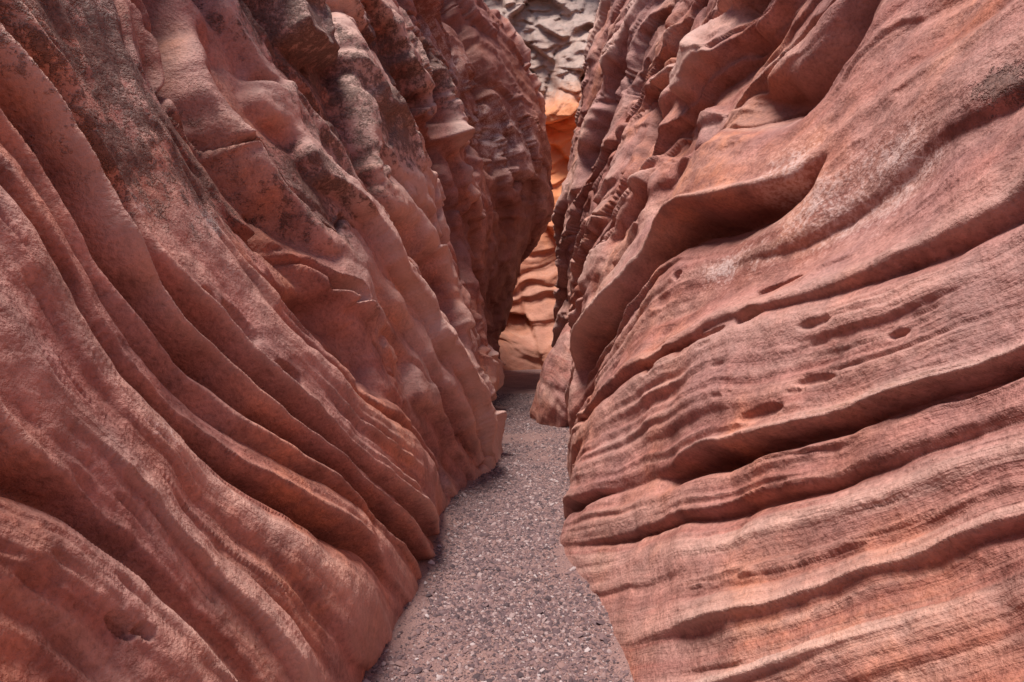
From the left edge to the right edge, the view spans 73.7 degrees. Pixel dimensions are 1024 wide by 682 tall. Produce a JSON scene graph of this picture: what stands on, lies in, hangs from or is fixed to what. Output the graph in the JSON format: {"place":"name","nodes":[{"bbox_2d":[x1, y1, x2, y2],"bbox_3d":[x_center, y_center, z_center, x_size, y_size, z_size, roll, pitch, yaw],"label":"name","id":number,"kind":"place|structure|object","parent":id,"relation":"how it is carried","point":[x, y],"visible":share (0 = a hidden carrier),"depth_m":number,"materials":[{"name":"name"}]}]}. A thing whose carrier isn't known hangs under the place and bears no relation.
{"place":"outdoors","nodes":[
{"label":"outdoors","id":0,"kind":"place"},
{"bbox_2d":[0,0,554,681],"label":"canyon wall","id":1,"kind":"structure","parent":0,"point":[260,264],"depth_m":2.76,"materials":[{"name":"red stone"}]},
{"bbox_2d":[362,369,633,681],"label":"ground","id":2,"kind":"structure","parent":0,"point":[520,381],"depth_m":3.61,"materials":[{"name":"grey gravel"}]},
{"bbox_2d":[530,322,571,427],"bbox_3d":[0.822,0.629,9.941,1.125,2.080,2.126,0,2,0],"label":"boulder","id":3,"kind":"object","parent":2,"relation":"on","point":[548,407],"visible":0.22,"depth_m":9.22,"materials":[{"name":"red stone"}]},
{"bbox_2d":[483,0,599,369],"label":"canyon cliff","id":4,"kind":"structure","parent":0,"point":[553,34],"depth_m":21.62,"materials":[{"name":"orange stone"}]},
{"bbox_2d":[551,0,1023,681],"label":"canyon wall","id":5,"kind":"structure","parent":0,"point":[789,286],"depth_m":2.57,"materials":[{"name":"red stone"}]}
]}

